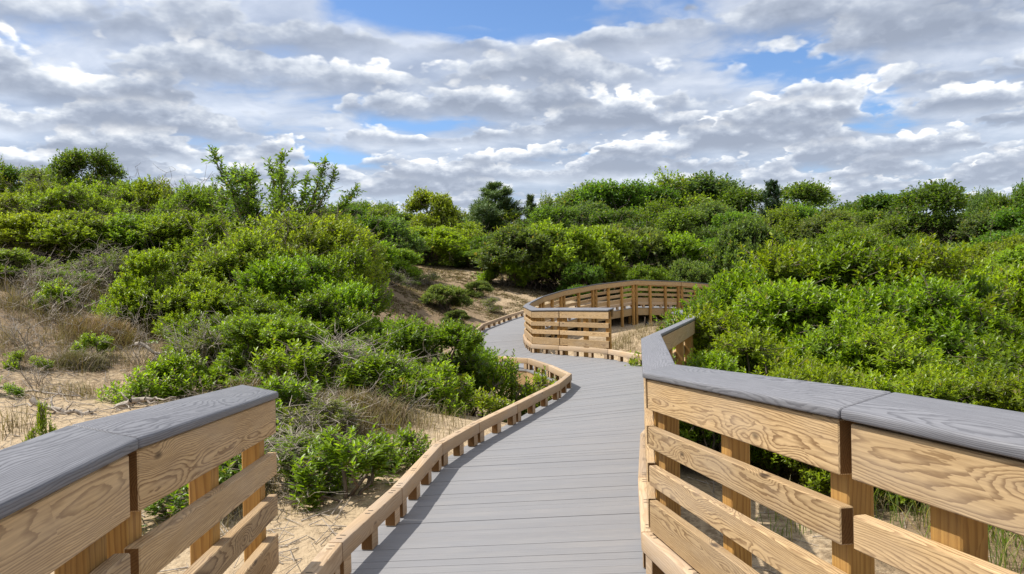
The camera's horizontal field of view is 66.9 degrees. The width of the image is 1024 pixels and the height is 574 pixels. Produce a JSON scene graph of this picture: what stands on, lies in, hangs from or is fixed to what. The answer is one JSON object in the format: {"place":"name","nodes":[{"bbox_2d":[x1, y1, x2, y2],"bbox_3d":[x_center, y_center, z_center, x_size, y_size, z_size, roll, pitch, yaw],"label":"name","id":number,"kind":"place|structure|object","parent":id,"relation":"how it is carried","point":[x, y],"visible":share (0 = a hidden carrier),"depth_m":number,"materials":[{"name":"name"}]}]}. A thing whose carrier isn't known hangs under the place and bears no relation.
{"place":"outdoors","nodes":[
{"label":"outdoors","id":0,"kind":"place"},
{"bbox_2d":[0,248,1023,573],"bbox_3d":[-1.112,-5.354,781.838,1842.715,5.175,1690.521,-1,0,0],"label":"ground","id":1,"kind":"structure","parent":0,"point":[306,552],"depth_m":7.32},
{"bbox_2d":[0,247,64,282],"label":"dune shrub","id":2,"kind":"object","parent":1,"relation":"on","point":[12,256],"visible":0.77,"depth_m":13.29,"materials":[{"name":"green plant"}]},
{"bbox_2d":[0,207,69,258],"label":"dune shrub","id":3,"kind":"object","parent":1,"relation":"on","point":[17,225],"visible":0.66,"depth_m":15.31,"materials":[{"name":"green plant"}]},
{"bbox_2d":[11,199,136,267],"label":"dune shrub","id":4,"kind":"object","parent":1,"relation":"on","point":[64,232],"visible":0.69,"depth_m":15.21,"materials":[{"name":"green plant"}]},
{"bbox_2d":[3,169,148,251],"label":"dune shrub","id":5,"kind":"object","parent":1,"relation":"on","point":[50,200],"visible":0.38,"depth_m":18.41,"materials":[{"name":"green plant"}]},
{"bbox_2d":[47,347,116,372],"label":"heath clump","id":6,"kind":"object","parent":1,"relation":"on","point":[99,360],"visible":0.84,"depth_m":9.91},
{"bbox_2d":[41,143,127,195],"bbox_3d":[-16.464,-3.447,30.179,3.872,4.044,4.081,-1,0,36],"label":"broadleaf tree","id":7,"kind":"object","parent":1,"relation":"on","point":[70,164],"visible":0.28,"depth_m":29.46,"materials":[{"name":"green plant"}]},
{"bbox_2d":[48,235,133,289],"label":"twiggy shrub","id":8,"kind":"object","parent":1,"relation":"on","point":[118,256],"visible":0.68,"depth_m":14.28,"materials":[{"name":"green plant"}]},
{"bbox_2d":[52,310,155,348],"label":"heath clump","id":9,"kind":"object","parent":1,"relation":"on","point":[92,322],"visible":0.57,"depth_m":11.32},
{"bbox_2d":[81,169,156,217],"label":"dune shrub","id":10,"kind":"object","parent":1,"relation":"on","point":[122,187],"visible":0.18,"depth_m":20.45,"materials":[{"name":"green plant"}]},
{"bbox_2d":[56,196,184,273],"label":"dune shrub","id":11,"kind":"object","parent":1,"relation":"on","point":[130,223],"visible":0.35,"depth_m":15.37,"materials":[{"name":"green plant"}]},
{"bbox_2d":[94,246,191,330],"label":"bayberry bush","id":12,"kind":"object","parent":1,"relation":"on","point":[142,277],"visible":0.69,"depth_m":12.17,"materials":[{"name":"green plant"}]},
{"bbox_2d":[94,355,191,403],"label":"bayberry bush","id":13,"kind":"object","parent":1,"relation":"on","point":[138,387],"visible":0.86,"depth_m":8.46,"materials":[{"name":"green plant"}]},
{"bbox_2d":[112,162,186,216],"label":"dune shrub","id":14,"kind":"object","parent":1,"relation":"on","point":[155,190],"visible":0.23,"depth_m":20.41,"materials":[{"name":"green plant"}]},
{"bbox_2d":[108,200,223,279],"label":"dune shrub","id":15,"kind":"object","parent":1,"relation":"on","point":[173,227],"visible":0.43,"depth_m":15.25,"materials":[{"name":"green plant"}]},
{"bbox_2d":[125,163,233,221],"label":"dune shrub","id":16,"kind":"object","parent":1,"relation":"on","point":[204,197],"visible":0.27,"depth_m":19.47,"materials":[{"name":"green plant"}]},
{"bbox_2d":[110,199,260,291],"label":"dune shrub","id":17,"kind":"object","parent":1,"relation":"on","point":[212,228],"visible":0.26,"depth_m":14.76,"materials":[{"name":"green plant"}]},
{"bbox_2d":[144,346,230,397],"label":"bayberry bush","id":18,"kind":"object","parent":1,"relation":"on","point":[178,361],"visible":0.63,"depth_m":8.94,"materials":[{"name":"green plant"}]},
{"bbox_2d":[151,269,246,337],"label":"bayberry bush","id":19,"kind":"object","parent":1,"relation":"on","point":[207,294],"visible":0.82,"depth_m":11.75,"materials":[{"name":"green plant"}]},
{"bbox_2d":[142,455,266,526],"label":"bayberry bush","id":20,"kind":"object","parent":1,"relation":"on","point":[226,472],"visible":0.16,"depth_m":5.37,"materials":[{"name":"green plant"}]},
{"bbox_2d":[155,299,255,370],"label":"twiggy shrub","id":21,"kind":"object","parent":1,"relation":"on","point":[197,337],"visible":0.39,"depth_m":9.78,"materials":[{"name":"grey plant"}]},
{"bbox_2d":[145,283,305,371],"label":"bayberry bush","id":22,"kind":"object","parent":1,"relation":"on","point":[263,305],"visible":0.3,"depth_m":10.47,"materials":[{"name":"green plant"}]},
{"bbox_2d":[171,212,355,314],"bbox_3d":[-4.500,-0.167,13.495,3.440,2.311,2.512,-1,0,27],"label":"dune shrub","id":23,"kind":"object","parent":1,"relation":"on","point":[219,266],"visible":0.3,"depth_m":13.00,"materials":[{"name":"green plant"}]},
{"bbox_2d":[171,186,375,310],"bbox_3d":[-4.546,-0.525,14.620,3.515,2.827,3.178,-1,0,-33],"label":"dune shrub","id":24,"kind":"object","parent":1,"relation":"on","point":[288,217],"visible":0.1,"depth_m":14.17,"materials":[{"name":"green plant"}]},
{"bbox_2d":[195,309,357,386],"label":"bayberry bush","id":25,"kind":"object","parent":1,"relation":"on","point":[261,330],"visible":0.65,"depth_m":9.04,"materials":[{"name":"green plant"}]},
{"bbox_2d":[172,194,393,310],"bbox_3d":[-4.180,-0.382,14.479,2.900,2.794,3.661,-1,0,33],"label":"dune shrub","id":26,"kind":"object","parent":1,"relation":"on","point":[340,230],"visible":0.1,"depth_m":14.41,"materials":[{"name":"green plant"}]},
{"bbox_2d":[201,144,366,229],"bbox_3d":[-5.114,-1.230,16.264,3.364,3.310,2.855,-1,0,12],"label":"cherry tree","id":27,"kind":"object","parent":1,"relation":"on","point":[250,204],"visible":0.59,"depth_m":15.93,"materials":[{"name":"green plant"}]},
{"bbox_2d":[254,370,321,425],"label":"bayberry bush","id":28,"kind":"object","parent":1,"relation":"on","point":[286,390],"visible":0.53,"depth_m":7.11,"materials":[{"name":"green plant"}]},
{"bbox_2d":[230,249,347,312],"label":"bayberry bush","id":29,"kind":"object","parent":1,"relation":"on","point":[281,274],"visible":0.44,"depth_m":11.70,"materials":[{"name":"green plant"}]},
{"bbox_2d":[247,334,347,392],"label":"bayberry bush","id":30,"kind":"object","parent":1,"relation":"on","point":[296,353],"visible":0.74,"depth_m":8.14,"materials":[{"name":"green plant"}]},
{"bbox_2d":[230,414,364,501],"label":"twiggy shrub","id":31,"kind":"object","parent":1,"relation":"on","point":[292,444],"visible":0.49,"depth_m":5.79,"materials":[{"name":"green plant"}]},
{"bbox_2d":[232,204,399,310],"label":"dune shrub","id":32,"kind":"object","parent":1,"relation":"on","point":[311,246],"visible":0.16,"depth_m":13.65,"materials":[{"name":"green plant"}]},
{"bbox_2d":[273,285,384,381],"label":"bayberry bush","id":33,"kind":"object","parent":1,"relation":"on","point":[314,306],"visible":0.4,"depth_m":10.74,"materials":[{"name":"green plant"}]},
{"bbox_2d":[264,376,395,445],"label":"twiggy shrub","id":34,"kind":"object","parent":1,"relation":"on","point":[334,407],"visible":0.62,"depth_m":6.85,"materials":[{"name":"green plant"}]},
{"bbox_2d":[274,235,395,320],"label":"bayberry bush","id":35,"kind":"object","parent":1,"relation":"on","point":[356,257],"visible":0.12,"depth_m":12.85,"materials":[{"name":"green plant"}]},
{"bbox_2d":[283,421,405,513],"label":"bayberry bush","id":36,"kind":"object","parent":1,"relation":"on","point":[362,454],"visible":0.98,"depth_m":5.49,"materials":[{"name":"green plant"}]},
{"bbox_2d":[316,280,400,346],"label":"bayberry bush","id":37,"kind":"object","parent":1,"relation":"on","point":[353,291],"visible":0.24,"depth_m":11.23,"materials":[{"name":"green plant"}]},
{"bbox_2d":[325,386,418,429],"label":"heath clump","id":38,"kind":"object","parent":1,"relation":"on","point":[396,408],"visible":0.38,"depth_m":7.58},
{"bbox_2d":[289,318,457,397],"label":"twiggy shrub","id":39,"kind":"object","parent":1,"relation":"on","point":[338,351],"visible":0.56,"depth_m":8.49,"materials":[{"name":"green plant"}]},
{"bbox_2d":[333,346,442,406],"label":"bayberry bush","id":40,"kind":"object","parent":1,"relation":"on","point":[377,364],"visible":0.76,"depth_m":8.14,"materials":[{"name":"green plant"}]},
{"bbox_2d":[354,204,433,257],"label":"thicket shrub","id":41,"kind":"object","parent":1,"relation":"on","point":[416,243],"visible":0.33,"depth_m":32.34,"materials":[{"name":"green plant"}]},
{"bbox_2d":[368,422,434,472],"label":"bayberry bush","id":42,"kind":"object","parent":1,"relation":"on","point":[408,442],"visible":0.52,"depth_m":6.27,"materials":[{"name":"green plant"}]},
{"bbox_2d":[398,186,463,229],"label":"broadleaf tree","id":43,"kind":"object","parent":1,"relation":"on","point":[441,205],"visible":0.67,"depth_m":45.34,"materials":[{"name":"green plant"}]},
{"bbox_2d":[377,313,494,406],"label":"bayberry bush","id":44,"kind":"object","parent":1,"relation":"on","point":[451,334],"visible":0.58,"depth_m":9.93,"materials":[{"name":"green plant"}]},
{"bbox_2d":[396,355,476,417],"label":"bayberry bush","id":45,"kind":"object","parent":1,"relation":"on","point":[441,373],"visible":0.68,"depth_m":8.53,"materials":[{"name":"green plant"}]},
{"bbox_2d":[407,222,472,265],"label":"thicket shrub","id":46,"kind":"object","parent":1,"relation":"on","point":[445,242],"visible":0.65,"depth_m":38.74,"materials":[{"name":"green plant"}]},
{"bbox_2d":[421,282,475,311],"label":"heath bush","id":47,"kind":"object","parent":1,"relation":"on","point":[437,293],"visible":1,"depth_m":25.29,"materials":[{"name":"green plant"}]},
{"bbox_2d":[424,371,514,421],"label":"bayberry bush","id":48,"kind":"object","parent":1,"relation":"on","point":[498,403],"visible":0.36,"depth_m":9.42,"materials":[{"name":"green plant"}]},
{"bbox_2d":[380,263,568,326],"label":"sand dune","id":49,"kind":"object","parent":1,"relation":"on","point":[421,290],"visible":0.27,"depth_m":30.67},
{"bbox_2d":[461,181,529,234],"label":"pine tree","id":50,"kind":"object","parent":1,"relation":"on","point":[484,205],"visible":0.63,"depth_m":52.11,"materials":[{"name":"green plant"}]},
{"bbox_2d":[465,348,532,421],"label":"bayberry bush","id":51,"kind":"object","parent":1,"relation":"on","point":[508,377],"visible":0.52,"depth_m":10.47,"materials":[{"name":"green plant"}]},
{"bbox_2d":[471,248,535,287],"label":"thicket shrub","id":52,"kind":"object","parent":1,"relation":"on","point":[491,273],"visible":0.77,"depth_m":34.01,"materials":[{"name":"green plant"}]},
{"bbox_2d":[0,266,1022,573],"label":"twig litter","id":53,"kind":"object","parent":1,"relation":"on","point":[384,482],"visible":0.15,"depth_m":7.57,"materials":[{"name":"brown wood"}]},
{"bbox_2d":[350,306,676,573],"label":"boardwalk","id":54,"kind":"structure","parent":1,"relation":"on","point":[551,487],"depth_m":5.11,"materials":[{"name":"grey wood"}]},
{"bbox_2d":[0,385,278,573],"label":"railing","id":55,"kind":"object","parent":54,"relation":"attached to","point":[77,498],"visible":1,"depth_m":1.86,"materials":[{"name":"brown wood"}]},
{"bbox_2d":[301,356,571,573],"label":"toe rail","id":56,"kind":"object","parent":54,"relation":"on","point":[388,507],"visible":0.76,"depth_m":5.01,"materials":[{"name":"brown wood"}]},
{"bbox_2d":[523,302,688,364],"bbox_3d":[3.944,0.947,23.048,5.455,0.776,21.635,-1,0,22],"label":"toe rail","id":57,"kind":"object","parent":54,"relation":"on","point":[561,350],"visible":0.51,"depth_m":15.95,"materials":[{"name":"brown wood"}]},
{"bbox_2d":[523,280,716,356],"bbox_3d":[4.239,0.825,24.340,4.402,2.130,19.410,-1,0,26],"label":"railing","id":58,"kind":"object","parent":54,"relation":"attached to","point":[535,324],"visible":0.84,"depth_m":22.32,"materials":[{"name":"brown wood"}]},
{"bbox_2d":[638,429,699,573],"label":"toe rail","id":59,"kind":"object","parent":54,"relation":"on","point":[660,556],"visible":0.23,"depth_m":3.53,"materials":[{"name":"brown wood"}]},
{"bbox_2d":[641,310,1023,573],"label":"railing","id":60,"kind":"object","parent":54,"relation":"attached to","point":[958,467],"visible":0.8,"depth_m":2.05,"materials":[{"name":"brown wood"}]},
{"bbox_2d":[34,274,1023,573],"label":"grass","id":61,"kind":"structure","parent":1,"relation":"on","point":[896,508],"depth_m":5.93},
{"bbox_2d":[469,213,594,289],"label":"thicket shrub","id":62,"kind":"object","parent":1,"relation":"on","point":[513,238],"visible":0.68,"depth_m":33.75,"materials":[{"name":"green plant"}]},
{"bbox_2d":[522,203,582,230],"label":"woodland tree","id":63,"kind":"object","parent":1,"relation":"on","point":[543,212],"visible":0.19,"depth_m":48.77,"materials":[{"name":"green plant"}]},
{"bbox_2d":[501,193,616,290],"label":"thicket shrub","id":64,"kind":"object","parent":1,"relation":"on","point":[562,254],"visible":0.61,"depth_m":34.30,"materials":[{"name":"green plant"}]},
{"bbox_2d":[553,260,608,300],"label":"thicket shrub","id":65,"kind":"object","parent":1,"relation":"on","point":[573,276],"visible":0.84,"depth_m":32.98,"materials":[{"name":"green plant"}]},
{"bbox_2d":[557,215,655,296],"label":"thicket shrub","id":66,"kind":"object","parent":1,"relation":"on","point":[611,264],"visible":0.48,"depth_m":35.05,"materials":[{"name":"green plant"}]},
{"bbox_2d":[565,174,658,228],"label":"broadleaf tree","id":67,"kind":"object","parent":1,"relation":"on","point":[609,192],"visible":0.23,"depth_m":58.70,"materials":[{"name":"green plant"}]},
{"bbox_2d":[584,206,656,229],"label":"woodland tree","id":68,"kind":"object","parent":1,"relation":"on","point":[608,217],"visible":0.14,"depth_m":49.54,"materials":[{"name":"green plant"}]},
{"bbox_2d":[598,209,677,288],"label":"thicket shrub","id":69,"kind":"object","parent":1,"relation":"on","point":[657,243],"visible":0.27,"depth_m":36.69,"materials":[{"name":"green plant"}]},
{"bbox_2d":[617,254,673,305],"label":"thicket shrub","id":70,"kind":"object","parent":1,"relation":"on","point":[639,272],"visible":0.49,"depth_m":33.58,"materials":[{"name":"green plant"}]},
{"bbox_2d":[610,223,717,297],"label":"thicket shrub","id":71,"kind":"object","parent":1,"relation":"on","point":[686,244],"visible":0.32,"depth_m":36.48,"materials":[{"name":"green plant"}]},
{"bbox_2d":[648,166,713,215],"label":"broadleaf tree","id":72,"kind":"object","parent":1,"relation":"on","point":[682,183],"visible":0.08,"depth_m":66.34,"materials":[{"name":"green plant"}]},
{"bbox_2d":[652,206,718,242],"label":"woodland tree","id":73,"kind":"object","parent":1,"relation":"on","point":[669,220],"visible":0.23,"depth_m":48.74,"materials":[{"name":"green plant"}]},
{"bbox_2d":[659,257,715,298],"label":"thicket shrub","id":74,"kind":"object","parent":1,"relation":"on","point":[684,270],"visible":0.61,"depth_m":33.55,"materials":[{"name":"green plant"}]},
{"bbox_2d":[652,286,725,348],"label":"bayberry bush","id":75,"kind":"object","parent":1,"relation":"on","point":[693,306],"visible":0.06,"depth_m":10.45,"materials":[{"name":"green plant"}]},
{"bbox_2d":[668,169,760,218],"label":"broadleaf tree","id":76,"kind":"object","parent":1,"relation":"on","point":[711,184],"visible":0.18,"depth_m":68.09,"materials":[{"name":"green plant"}]},
{"bbox_2d":[673,348,793,479],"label":"bayberry bush","id":77,"kind":"object","parent":1,"relation":"on","point":[697,434],"visible":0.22,"depth_m":7.29,"materials":[{"name":"green plant"}]},
{"bbox_2d":[707,185,766,222],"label":"broadleaf tree","id":78,"kind":"object","parent":1,"relation":"on","point":[734,198],"visible":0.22,"depth_m":66.13,"materials":[{"name":"green plant"}]},
{"bbox_2d":[673,296,801,439],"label":"bayberry bush","id":79,"kind":"object","parent":1,"relation":"on","point":[707,324],"visible":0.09,"depth_m":8.76,"materials":[{"name":"green plant"}]},
{"bbox_2d":[699,203,794,276],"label":"thicket shrub","id":80,"kind":"object","parent":1,"relation":"on","point":[732,236],"visible":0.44,"depth_m":35.16,"materials":[{"name":"green plant"}]},
{"bbox_2d":[692,253,814,333],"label":"bayberry bush","id":81,"kind":"object","parent":1,"relation":"on","point":[726,286],"visible":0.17,"depth_m":10.74,"materials":[{"name":"green plant"}]},
{"bbox_2d":[697,322,831,469],"bbox_3d":[2.620,1.181,8.068,1.903,1.657,1.755,-1,0,11],"label":"bayberry bush","id":82,"kind":"object","parent":1,"relation":"on","point":[751,356],"visible":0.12,"depth_m":7.88,"materials":[{"name":"green plant"}]},
{"bbox_2d":[702,276,849,355],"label":"bayberry bush","id":83,"kind":"object","parent":1,"relation":"on","point":[771,305],"visible":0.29,"depth_m":9.41,"materials":[{"name":"green plant"}]},
{"bbox_2d":[756,201,814,240],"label":"woodland tree","id":84,"kind":"object","parent":1,"relation":"on","point":[787,224],"visible":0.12,"depth_m":52.95,"materials":[{"name":"green plant"}]},
{"bbox_2d":[751,177,840,223],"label":"broadleaf tree","id":85,"kind":"object","parent":1,"relation":"on","point":[808,191],"visible":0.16,"depth_m":62.46,"materials":[{"name":"green plant"}]},
{"bbox_2d":[718,232,894,342],"bbox_3d":[4.075,0.627,10.868,3.297,2.875,2.762,-2,0,-41],"label":"bayberry bush","id":86,"kind":"object","parent":1,"relation":"on","point":[774,265],"visible":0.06,"depth_m":10.97,"materials":[{"name":"green plant"}]},
{"bbox_2d":[750,356,876,496],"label":"bayberry bush","id":87,"kind":"object","parent":1,"relation":"on","point":[816,479],"visible":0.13,"depth_m":6.65,"materials":[{"name":"green plant"}]},
{"bbox_2d":[785,208,875,238],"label":"woodland tree","id":88,"kind":"object","parent":1,"relation":"on","point":[823,218],"visible":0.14,"depth_m":51.04,"materials":[{"name":"green plant"}]},
{"bbox_2d":[778,299,946,376],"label":"bayberry bush","id":89,"kind":"object","parent":1,"relation":"on","point":[829,345],"visible":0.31,"depth_m":8.54,"materials":[{"name":"green plant"}]},
{"bbox_2d":[825,218,899,252],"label":"thicket shrub","id":90,"kind":"object","parent":1,"relation":"on","point":[846,236],"visible":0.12,"depth_m":35.35,"materials":[{"name":"green plant"}]},
{"bbox_2d":[795,238,975,358],"bbox_3d":[4.961,0.713,10.771,2.743,2.793,3.248,-1,0,-6],"label":"bayberry bush","id":91,"kind":"object","parent":1,"relation":"on","point":[837,263],"visible":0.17,"depth_m":10.51,"materials":[{"name":"green plant"}]},
{"bbox_2d":[800,312,977,393],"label":"bayberry bush","id":92,"kind":"object","parent":1,"relation":"on","point":[899,351],"visible":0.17,"depth_m":7.59,"materials":[{"name":"green plant"}]},
{"bbox_2d":[812,267,1009,376],"bbox_3d":[4.818,0.927,9.437,2.706,2.345,2.349,-1,0,-16],"label":"bayberry bush","id":93,"kind":"object","parent":1,"relation":"on","point":[912,301],"visible":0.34,"depth_m":9.15,"materials":[{"name":"green plant"}]},
{"bbox_2d":[872,178,975,245],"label":"broadleaf tree","id":94,"kind":"object","parent":1,"relation":"on","point":[912,205],"visible":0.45,"depth_m":50.28,"materials":[{"name":"green plant"}]},
{"bbox_2d":[841,232,1023,336],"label":"bayberry bush","id":95,"kind":"object","parent":1,"relation":"on","point":[943,257],"visible":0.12,"depth_m":10.24,"materials":[{"name":"green plant"}]},
{"bbox_2d":[873,363,1001,530],"bbox_3d":[3.606,1.353,6.619,1.564,1.383,1.321,-1,0,36],"label":"bayberry bush","id":96,"kind":"object","parent":1,"relation":"on","point":[928,382],"visible":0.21,"depth_m":6.45,"materials":[{"name":"green plant"}]},
{"bbox_2d":[925,330,1023,382],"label":"bayberry bush","id":97,"kind":"object","parent":1,"relation":"on","point":[1010,359],"visible":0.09,"depth_m":7.47,"materials":[{"name":"green plant"}]},
{"bbox_2d":[933,297,1023,373],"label":"bayberry bush","id":98,"kind":"object","parent":1,"relation":"on","point":[1008,325],"visible":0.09,"depth_m":9.28,"materials":[{"name":"green plant"}]},
{"bbox_2d":[944,204,1014,245],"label":"woodland tree","id":99,"kind":"object","parent":1,"relation":"on","point":[976,220],"visible":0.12,"depth_m":47.40,"materials":[{"name":"green plant"}]},
{"bbox_2d":[937,252,1023,337],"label":"bayberry bush","id":100,"kind":"object","parent":1,"relation":"on","point":[1010,272],"visible":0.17,"depth_m":10.78,"materials":[{"name":"green plant"}]},
{"bbox_2d":[949,247,1023,343],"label":"dark bush","id":101,"kind":"object","parent":1,"relation":"on","point":[983,287],"visible":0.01,"depth_m":10.21,"materials":[{"name":"green plant"}]},
{"bbox_2d":[958,216,1023,275],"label":"thicket shrub","id":102,"kind":"object","parent":1,"relation":"on","point":[978,253],"visible":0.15,"depth_m":27.86,"materials":[{"name":"green plant"}]},
{"bbox_2d":[959,365,1023,412],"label":"bayberry bush","id":103,"kind":"object","parent":1,"relation":"on","point":[1006,394],"visible":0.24,"depth_m":6.45,"materials":[{"name":"green plant"}]},
{"bbox_2d":[970,204,1023,244],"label":"woodland tree","id":104,"kind":"object","parent":1,"relation":"on","point":[1006,216],"visible":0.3,"depth_m":43.97,"materials":[{"name":"green plant"}]},
{"bbox_2d":[0,267,1023,572],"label":"dry grass","id":105,"kind":"structure","parent":0,"point":[10,299],"depth_m":8.80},
{"bbox_2d":[0,0,1023,218],"label":"sky","id":106,"kind":"structure","parent":0,"point":[455,97],"materials":[{"name":"white"}]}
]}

